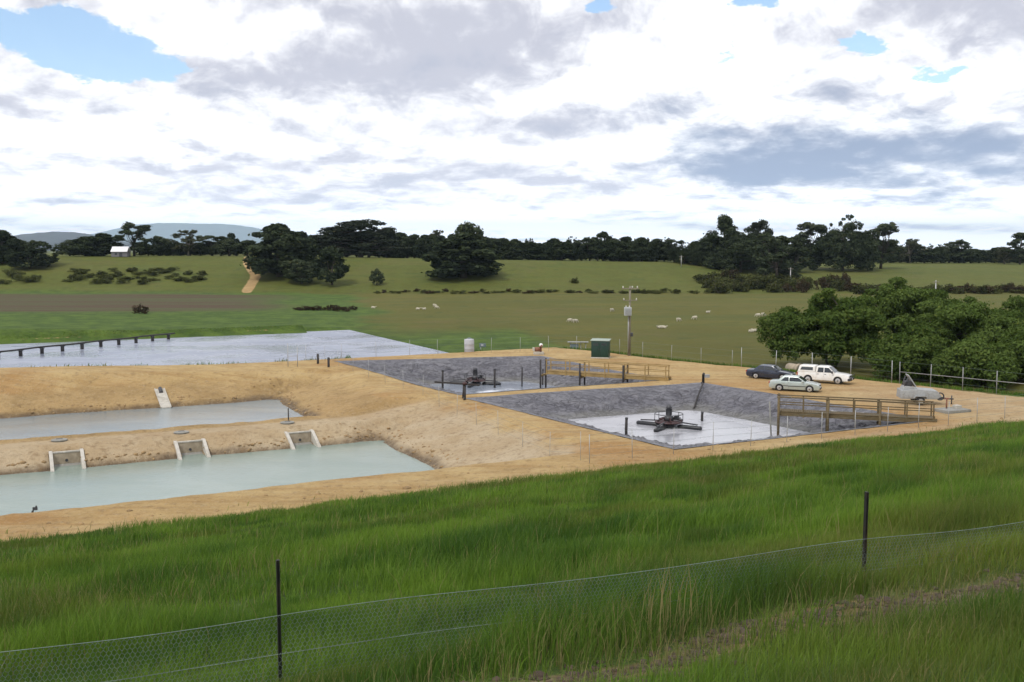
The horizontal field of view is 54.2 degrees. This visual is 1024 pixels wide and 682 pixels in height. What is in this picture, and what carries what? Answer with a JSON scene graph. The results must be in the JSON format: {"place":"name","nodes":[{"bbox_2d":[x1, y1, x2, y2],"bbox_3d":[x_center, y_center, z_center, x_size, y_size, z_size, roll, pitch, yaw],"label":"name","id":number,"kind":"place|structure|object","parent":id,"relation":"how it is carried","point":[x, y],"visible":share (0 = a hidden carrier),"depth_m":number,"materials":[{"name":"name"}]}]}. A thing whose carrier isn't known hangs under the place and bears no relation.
{"place":"outdoors","nodes":[
{"label":"outdoors","id":0,"kind":"place"},
{"bbox_2d":[15,231,135,250],"bbox_3d":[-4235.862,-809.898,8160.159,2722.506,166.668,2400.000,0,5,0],"label":"hills","id":1,"kind":"structure","parent":0,"point":[52,238],"depth_m":7834.81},
{"bbox_2d":[0,399,301,439],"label":"water","id":2,"kind":"structure","parent":0,"point":[92,422],"depth_m":87.43,"materials":[{"name":"liquid"}]},
{"bbox_2d":[91,223,308,244],"bbox_3d":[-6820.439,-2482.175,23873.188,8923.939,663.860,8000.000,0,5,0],"label":"mountain","id":3,"kind":"structure","parent":0,"point":[167,230],"depth_m":22456.10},
{"bbox_2d":[0,440,434,515],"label":"water","id":4,"kind":"structure","parent":0,"point":[67,487],"depth_m":68.03,"materials":[{"name":"liquid"}]},
{"bbox_2d":[0,330,447,367],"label":"water","id":5,"kind":"structure","parent":0,"point":[225,349],"depth_m":134.44,"materials":[{"name":"liquid"}]},
{"bbox_2d":[0,333,174,355],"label":"lagoon pipeline","id":6,"kind":"object","parent":5,"relation":"in","point":[152,336],"visible":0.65,"depth_m":136.46,"materials":[{"name":"metal"}]},
{"bbox_2d":[415,381,555,392],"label":"water","id":7,"kind":"structure","parent":0,"point":[507,385],"depth_m":106.37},
{"bbox_2d":[450,367,500,387],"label":"floating aerator","id":8,"kind":"object","parent":7,"relation":"on","point":[475,378],"visible":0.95,"depth_m":108.45,"materials":[{"name":"plastic"}]},
{"bbox_2d":[0,250,1023,681],"bbox_3d":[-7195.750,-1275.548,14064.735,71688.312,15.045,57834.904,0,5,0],"label":"ground","id":9,"kind":"structure","parent":0,"point":[234,292],"depth_m":102.11,"materials":[{"name":"soil"}]},
{"bbox_2d":[0,229,27,263],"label":"cypress tree","id":10,"kind":"object","parent":9,"relation":"on","point":[9,243],"visible":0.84,"depth_m":368.69,"materials":[{"name":"green plant"}]},
{"bbox_2d":[3,248,55,268],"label":"dark tree","id":11,"kind":"object","parent":9,"relation":"on","point":[37,258],"visible":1,"depth_m":357.74,"materials":[{"name":"green plant"}]},
{"bbox_2d":[27,240,61,266],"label":"gum tree","id":12,"kind":"object","parent":9,"relation":"on","point":[37,245],"visible":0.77,"depth_m":362.90,"materials":[{"name":"green plant"}]},
{"bbox_2d":[49,448,85,471],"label":"spillway","id":13,"kind":"object","parent":9,"relation":"on","point":[63,458],"visible":0.68,"depth_m":71.25,"materials":[{"name":"concrete"}]},
{"bbox_2d":[62,236,107,255],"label":"cypress tree","id":14,"kind":"object","parent":9,"relation":"on","point":[74,245],"visible":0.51,"depth_m":397.81,"materials":[{"name":"green plant"}]},
{"bbox_2d":[71,233,124,255],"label":"cypress tree","id":15,"kind":"object","parent":9,"relation":"on","point":[104,241],"visible":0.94,"depth_m":395.74,"materials":[{"name":"green plant"}]},
{"bbox_2d":[110,247,130,256],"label":"farm shed","id":16,"kind":"structure","parent":9,"relation":"on","point":[120,251],"depth_m":391.26,"materials":[{"name":"metal"}]},
{"bbox_2d":[111,221,156,255],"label":"gum tree","id":17,"kind":"object","parent":9,"relation":"on","point":[138,233],"visible":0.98,"depth_m":397.84,"materials":[{"name":"green plant"}]},
{"bbox_2d":[147,235,171,255],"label":"broadleaf tree","id":18,"kind":"object","parent":9,"relation":"on","point":[158,242],"visible":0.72,"depth_m":407.86,"materials":[{"name":"green plant"}]},
{"bbox_2d":[154,387,171,408],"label":"inlet ramp","id":19,"kind":"structure","parent":9,"relation":"on","point":[162,397],"depth_m":94.50,"materials":[{"name":"concrete"}]},
{"bbox_2d":[156,240,190,255],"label":"dark pine","id":20,"kind":"object","parent":9,"relation":"on","point":[164,247],"visible":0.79,"depth_m":408.93,"materials":[{"name":"green plant"}]},
{"bbox_2d":[166,230,206,255],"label":"gum tree","id":21,"kind":"object","parent":9,"relation":"on","point":[189,240],"visible":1,"depth_m":406.58,"materials":[{"name":"green plant"}]},
{"bbox_2d":[173,438,210,459],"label":"spillway","id":22,"kind":"object","parent":9,"relation":"on","point":[190,447],"visible":0.68,"depth_m":75.11,"materials":[{"name":"concrete"}]},
{"bbox_2d":[193,235,227,255],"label":"gum tree","id":23,"kind":"object","parent":9,"relation":"on","point":[205,249],"visible":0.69,"depth_m":414.37,"materials":[{"name":"green plant"}]},
{"bbox_2d":[215,238,241,255],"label":"broadleaf tree","id":24,"kind":"object","parent":9,"relation":"on","point":[221,248],"visible":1,"depth_m":404.77,"materials":[{"name":"green plant"}]},
{"bbox_2d":[238,240,257,255],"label":"dark tree","id":25,"kind":"object","parent":9,"relation":"on","point":[245,244],"visible":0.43,"depth_m":413.00,"materials":[{"name":"green plant"}]},
{"bbox_2d":[239,223,316,276],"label":"cypress tree","id":26,"kind":"object","parent":9,"relation":"on","point":[285,245],"visible":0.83,"depth_m":342.80,"materials":[{"name":"green plant"}]},
{"bbox_2d":[282,259,317,283],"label":"broadleaf tree","id":27,"kind":"object","parent":9,"relation":"on","point":[297,265],"visible":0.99,"depth_m":334.95,"materials":[{"name":"green plant"}]},
{"bbox_2d":[284,429,320,449],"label":"spillway","id":28,"kind":"object","parent":9,"relation":"on","point":[301,437],"visible":0.68,"depth_m":78.90,"materials":[{"name":"concrete"}]},
{"bbox_2d":[296,231,318,261],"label":"cypress tree","id":29,"kind":"object","parent":9,"relation":"on","point":[301,234],"visible":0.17,"depth_m":373.14,"materials":[{"name":"green plant"}]},
{"bbox_2d":[310,245,349,284],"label":"dark tree","id":30,"kind":"object","parent":9,"relation":"on","point":[330,256],"visible":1,"depth_m":333.01,"materials":[{"name":"green plant"}]},
{"bbox_2d":[309,227,357,253],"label":"layered conifer","id":31,"kind":"object","parent":9,"relation":"on","point":[325,232],"visible":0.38,"depth_m":410.39,"materials":[{"name":"green plant"}]},
{"bbox_2d":[315,219,412,256],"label":"layered conifer","id":32,"kind":"object","parent":9,"relation":"on","point":[351,227],"visible":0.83,"depth_m":404.66,"materials":[{"name":"green plant"}]},
{"bbox_2d":[347,230,389,257],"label":"dark tree","id":33,"kind":"object","parent":9,"relation":"on","point":[376,248],"visible":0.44,"depth_m":410.29,"materials":[{"name":"green plant"}]},
{"bbox_2d":[368,268,384,284],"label":"broadleaf tree","id":34,"kind":"object","parent":9,"relation":"on","point":[373,277],"visible":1,"depth_m":333.64,"materials":[{"name":"green plant"}]},
{"bbox_2d":[363,229,404,257],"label":"cypress tree","id":35,"kind":"object","parent":9,"relation":"on","point":[393,236],"visible":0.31,"depth_m":416.32,"materials":[{"name":"green plant"}]},
{"bbox_2d":[390,237,425,257],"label":"cypress tree","id":36,"kind":"object","parent":9,"relation":"on","point":[403,254],"visible":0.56,"depth_m":410.43,"materials":[{"name":"green plant"}]},
{"bbox_2d":[398,234,425,257],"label":"dark tree","id":37,"kind":"object","parent":9,"relation":"on","point":[415,251],"visible":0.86,"depth_m":409.26,"materials":[{"name":"green plant"}]},
{"bbox_2d":[422,235,436,253],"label":"cypress tree","id":38,"kind":"object","parent":9,"relation":"on","point":[428,245],"visible":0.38,"depth_m":415.38,"materials":[{"name":"green plant"}]},
{"bbox_2d":[324,346,580,459],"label":"compound fence","id":39,"kind":"object","parent":9,"relation":"on","point":[469,405],"visible":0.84,"depth_m":77.92,"materials":[{"name":"metal"}]},
{"bbox_2d":[434,381,479,399],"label":"valve stand","id":40,"kind":"object","parent":9,"relation":"on","point":[464,384],"visible":0.93,"depth_m":86.83,"materials":[{"name":"metal"}]},
{"bbox_2d":[420,232,504,277],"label":"cypress tree","id":41,"kind":"object","parent":9,"relation":"on","point":[447,258],"visible":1,"depth_m":338.40,"materials":[{"name":"green plant"}]},
{"bbox_2d":[446,222,486,261],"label":"broadleaf tree","id":42,"kind":"object","parent":9,"relation":"on","point":[467,227],"visible":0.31,"depth_m":347.83,"materials":[{"name":"green plant"}]},
{"bbox_2d":[337,356,670,394],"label":"pond liner","id":43,"kind":"object","parent":9,"relation":"on","point":[508,368],"visible":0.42,"depth_m":112.05,"materials":[{"name":"plastic"}]},
{"bbox_2d":[0,374,1017,538],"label":"clods","id":44,"kind":"object","parent":9,"relation":"on","point":[144,452],"visible":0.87,"depth_m":75.05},
{"bbox_2d":[0,419,1023,681],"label":"grass","id":45,"kind":"structure","parent":9,"relation":"on","point":[766,493],"depth_m":15.06,"materials":[{"name":"plant"}]},
{"bbox_2d":[0,491,1023,681],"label":"wire fence","id":46,"kind":"object","parent":9,"relation":"on","point":[864,555],"visible":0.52,"depth_m":9.56,"materials":[{"name":"metal"}]},
{"bbox_2d":[1,325,1023,395],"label":"weeds","id":47,"kind":"object","parent":9,"relation":"on","point":[889,381],"visible":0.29,"depth_m":114.51,"materials":[{"name":"green plant"}]},
{"bbox_2d":[498,239,526,259],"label":"cypress tree","id":48,"kind":"object","parent":9,"relation":"on","point":[510,250],"visible":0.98,"depth_m":410.56,"materials":[{"name":"green plant"}]},
{"bbox_2d":[305,336,732,361],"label":"compound fence","id":49,"kind":"object","parent":9,"relation":"on","point":[523,342],"visible":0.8,"depth_m":120.07,"materials":[{"name":"metal"}]},
{"bbox_2d":[523,243,551,259],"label":"cypress tree","id":50,"kind":"object","parent":9,"relation":"on","point":[537,248],"visible":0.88,"depth_m":409.69,"materials":[{"name":"green plant"}]},
{"bbox_2d":[540,238,565,259],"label":"cypress tree","id":51,"kind":"object","parent":9,"relation":"on","point":[549,244],"visible":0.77,"depth_m":408.76,"materials":[{"name":"green plant"}]},
{"bbox_2d":[550,241,581,260],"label":"dark tree","id":52,"kind":"object","parent":9,"relation":"on","point":[562,247],"visible":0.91,"depth_m":405.43,"materials":[{"name":"green plant"}]},
{"bbox_2d":[570,240,592,260],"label":"dark pine","id":53,"kind":"object","parent":9,"relation":"on","point":[582,252],"visible":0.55,"depth_m":410.17,"materials":[{"name":"green plant"}]},
{"bbox_2d":[575,237,600,260],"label":"gum tree","id":54,"kind":"object","parent":9,"relation":"on","point":[588,240],"visible":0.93,"depth_m":408.63,"materials":[{"name":"green plant"}]},
{"bbox_2d":[585,240,608,260],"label":"dark tree","id":55,"kind":"object","parent":9,"relation":"on","point":[597,244],"visible":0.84,"depth_m":406.97,"materials":[{"name":"green plant"}]},
{"bbox_2d":[590,338,610,358],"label":"electrical kiosk","id":56,"kind":"object","parent":9,"relation":"on","point":[600,348],"visible":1,"depth_m":116.88,"materials":[{"name":"green metal"}]},
{"bbox_2d":[540,358,670,387],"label":"walkway","id":57,"kind":"structure","parent":9,"relation":"on","point":[623,376],"depth_m":102.12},
{"bbox_2d":[600,238,623,260],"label":"dark tree","id":58,"kind":"object","parent":9,"relation":"on","point":[609,243],"visible":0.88,"depth_m":404.74,"materials":[{"name":"green plant"}]},
{"bbox_2d":[603,241,639,260],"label":"cypress tree","id":59,"kind":"object","parent":9,"relation":"on","point":[626,254],"visible":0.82,"depth_m":404.93,"materials":[{"name":"green plant"}]},
{"bbox_2d":[622,286,638,355],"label":"power pole","id":60,"kind":"object","parent":9,"relation":"on","point":[628,311],"visible":0.98,"depth_m":119.01,"materials":[{"name":"wood"}]},
{"bbox_2d":[633,237,659,260],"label":"cypress tree","id":61,"kind":"object","parent":9,"relation":"on","point":[643,241],"visible":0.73,"depth_m":412.90,"materials":[{"name":"green plant"}]},
{"bbox_2d":[639,237,659,260],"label":"dark pine","id":62,"kind":"object","parent":9,"relation":"on","point":[651,250],"visible":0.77,"depth_m":413.36,"materials":[{"name":"green plant"}]},
{"bbox_2d":[646,238,667,261],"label":"cypress tree","id":63,"kind":"object","parent":9,"relation":"on","point":[660,244],"visible":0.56,"depth_m":415.64,"materials":[{"name":"green plant"}]},
{"bbox_2d":[664,239,684,261],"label":"gum tree","id":64,"kind":"object","parent":9,"relation":"on","point":[667,246],"visible":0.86,"depth_m":408.83,"materials":[{"name":"green plant"}]},
{"bbox_2d":[668,242,699,263],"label":"dark pine","id":65,"kind":"object","parent":9,"relation":"on","point":[686,251],"visible":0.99,"depth_m":404.74,"materials":[{"name":"green plant"}]},
{"bbox_2d":[466,382,920,448],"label":"pond liner","id":66,"kind":"object","parent":9,"relation":"on","point":[567,406],"visible":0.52,"depth_m":89.03,"materials":[{"name":"plastic"}]},
{"bbox_2d":[769,393,936,435],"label":"walkway","id":67,"kind":"structure","parent":66,"relation":"on","point":[827,414],"depth_m":77.47,"materials":[{"name":"brown wood"}]},
{"bbox_2d":[691,239,711,265],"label":"dark pine","id":68,"kind":"object","parent":9,"relation":"on","point":[699,250],"visible":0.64,"depth_m":405.64,"materials":[{"name":"green plant"}]},
{"bbox_2d":[708,280,732,292],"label":"scrub bush","id":69,"kind":"object","parent":9,"relation":"on","point":[721,287],"visible":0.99,"depth_m":321.53,"materials":[{"name":"green plant"}]},
{"bbox_2d":[698,214,744,268],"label":"pine tree","id":70,"kind":"object","parent":9,"relation":"on","point":[723,225],"visible":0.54,"depth_m":402.94,"materials":[{"name":"green plant"}]},
{"bbox_2d":[701,228,771,271],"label":"dark pine","id":71,"kind":"object","parent":9,"relation":"on","point":[734,253],"visible":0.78,"depth_m":393.87,"materials":[{"name":"green plant"}]},
{"bbox_2d":[462,569,1023,681],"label":"soil crumbs","id":72,"kind":"object","parent":9,"relation":"on","point":[540,675],"visible":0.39,"depth_m":9.46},
{"bbox_2d":[740,275,764,288],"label":"scrub bush","id":73,"kind":"object","parent":9,"relation":"on","point":[752,282],"visible":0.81,"depth_m":337.54,"materials":[{"name":"green plant"}]},
{"bbox_2d":[743,219,774,263],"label":"layered conifer","id":74,"kind":"object","parent":9,"relation":"on","point":[757,227],"visible":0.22,"depth_m":407.61,"materials":[{"name":"green plant"}]},
{"bbox_2d":[746,364,795,378],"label":"parked car","id":75,"kind":"object","parent":9,"relation":"on","point":[769,371],"visible":0.81,"depth_m":100.58,"materials":[{"name":"blue paint"}]},
{"bbox_2d":[750,232,810,277],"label":"gum tree","id":76,"kind":"object","parent":9,"relation":"on","point":[777,267],"visible":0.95,"depth_m":358.99,"materials":[{"name":"green plant"}]},
{"bbox_2d":[769,375,821,392],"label":"parked car","id":77,"kind":"object","parent":9,"relation":"on","point":[793,382],"visible":1,"depth_m":91.90,"materials":[{"name":"silver metal"}]},
{"bbox_2d":[782,244,815,269],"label":"dark tree","id":78,"kind":"object","parent":9,"relation":"on","point":[801,251],"visible":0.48,"depth_m":416.07,"materials":[{"name":"green plant"}]},
{"bbox_2d":[795,277,809,292],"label":"scrub bush","id":79,"kind":"object","parent":9,"relation":"on","point":[804,287],"visible":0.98,"depth_m":326.95,"materials":[{"name":"green plant"}]},
{"bbox_2d":[589,394,1023,463],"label":"compound fence","id":80,"kind":"object","parent":9,"relation":"on","point":[803,427],"visible":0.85,"depth_m":68.07,"materials":[{"name":"metal"}]},
{"bbox_2d":[791,222,830,265],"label":"gum tree","id":81,"kind":"object","parent":9,"relation":"on","point":[810,227],"visible":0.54,"depth_m":435.31,"materials":[{"name":"green plant"}]},
{"bbox_2d":[741,347,892,382],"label":"compound fence","id":82,"kind":"object","parent":9,"relation":"on","point":[812,361],"visible":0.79,"depth_m":104.69,"materials":[{"name":"metal"}]},
{"bbox_2d":[756,287,890,368],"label":"willow tree","id":83,"kind":"object","parent":9,"relation":"on","point":[824,325],"visible":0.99,"depth_m":116.42,"materials":[{"name":"green plant"}]},
{"bbox_2d":[797,364,854,384],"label":"parked ute","id":84,"kind":"object","parent":9,"relation":"on","point":[810,372],"visible":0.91,"depth_m":97.42,"materials":[{"name":"white paint"}]},
{"bbox_2d":[808,214,879,270],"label":"dark pine","id":85,"kind":"object","parent":9,"relation":"on","point":[858,248],"visible":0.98,"depth_m":422.72,"materials":[{"name":"green plant"}]},
{"bbox_2d":[867,222,908,268],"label":"gum tree","id":86,"kind":"object","parent":9,"relation":"on","point":[883,230],"visible":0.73,"depth_m":442.23,"materials":[{"name":"green plant"}]},
{"bbox_2d":[853,276,942,338],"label":"willow tree","id":87,"kind":"object","parent":9,"relation":"on","point":[900,306],"visible":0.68,"depth_m":134.60,"materials":[{"name":"green plant"}]},
{"bbox_2d":[861,322,952,381],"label":"willow tree","id":88,"kind":"object","parent":9,"relation":"on","point":[912,346],"visible":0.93,"depth_m":106.61,"materials":[{"name":"green plant"}]},
{"bbox_2d":[897,239,927,262],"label":"gum tree","id":89,"kind":"object","parent":9,"relation":"on","point":[912,243],"visible":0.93,"depth_m":524.71,"materials":[{"name":"green plant"}]},
{"bbox_2d":[910,246,937,262],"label":"dark tree","id":90,"kind":"object","parent":9,"relation":"on","point":[916,258],"visible":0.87,"depth_m":522.71,"materials":[{"name":"green plant"}]},
{"bbox_2d":[896,374,953,404],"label":"machine trailer","id":91,"kind":"object","parent":9,"relation":"on","point":[909,389],"visible":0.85,"depth_m":83.98,"materials":[{"name":"grey paint"}]},
{"bbox_2d":[918,244,949,262],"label":"dark pine","id":92,"kind":"object","parent":9,"relation":"on","point":[942,256],"visible":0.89,"depth_m":521.10,"materials":[{"name":"green plant"}]},
{"bbox_2d":[926,288,976,307],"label":"willow tree","id":93,"kind":"object","parent":9,"relation":"on","point":[940,295],"visible":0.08,"depth_m":143.77,"materials":[{"name":"green plant"}]},
{"bbox_2d":[935,398,970,413],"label":"valve pit","id":94,"kind":"object","parent":9,"relation":"on","point":[953,409],"visible":0.95,"depth_m":80.19,"materials":[{"name":"grey concrete"}]},
{"bbox_2d":[943,239,978,262],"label":"gum tree","id":95,"kind":"object","parent":9,"relation":"on","point":[953,246],"visible":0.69,"depth_m":526.93,"materials":[{"name":"green plant"}]},
{"bbox_2d":[899,362,1023,393],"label":"compound fence","id":96,"kind":"object","parent":9,"relation":"on","point":[957,377],"visible":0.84,"depth_m":92.91,"materials":[{"name":"metal"}]},
{"bbox_2d":[948,248,979,262],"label":"dark tree","id":97,"kind":"object","parent":9,"relation":"on","point":[957,253],"visible":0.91,"depth_m":522.64,"materials":[{"name":"green plant"}]},
{"bbox_2d":[915,298,1023,346],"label":"willow tree","id":98,"kind":"object","parent":9,"relation":"on","point":[962,320],"visible":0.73,"depth_m":120.31,"materials":[{"name":"green plant"}]},
{"bbox_2d":[957,251,986,262],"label":"dark tree","id":99,"kind":"object","parent":9,"relation":"on","point":[980,258],"visible":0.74,"depth_m":521.36,"materials":[{"name":"green plant"}]},
{"bbox_2d":[926,338,1021,389],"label":"willow tree","id":100,"kind":"object","parent":9,"relation":"on","point":[976,355],"visible":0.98,"depth_m":101.42,"materials":[{"name":"green plant"}]},
{"bbox_2d":[992,246,1021,263],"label":"gum tree","id":101,"kind":"object","parent":9,"relation":"on","point":[1003,255],"visible":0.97,"depth_m":502.35,"materials":[{"name":"green plant"}]},
{"bbox_2d":[992,295,1023,322],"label":"willow tree","id":102,"kind":"object","parent":9,"relation":"on","point":[1014,306],"visible":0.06,"depth_m":127.29,"materials":[{"name":"green plant"}]},
{"bbox_2d":[997,325,1023,379],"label":"willow tree","id":103,"kind":"object","parent":9,"relation":"on","point":[1014,339],"visible":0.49,"depth_m":105.22,"materials":[{"name":"green plant"}]},
{"bbox_2d":[1002,232,1023,263],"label":"gum tree","id":104,"kind":"object","parent":9,"relation":"on","point":[1018,239],"visible":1,"depth_m":496.22,"materials":[{"name":"green plant"}]},
{"bbox_2d":[0,0,1023,249],"label":"sky","id":105,"kind":"structure","parent":0,"point":[540,121],"materials":[{"name":"white"}]},
{"bbox_2d":[570,410,808,444],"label":"water","id":106,"kind":"structure","parent":0,"point":[612,423],"depth_m":81.98,"materials":[{"name":"liquid"}]},
{"bbox_2d":[636,405,701,431],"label":"floating aerator","id":107,"kind":"object","parent":106,"relation":"on","point":[668,420],"visible":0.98,"depth_m":82.22,"materials":[{"name":"plastic"}]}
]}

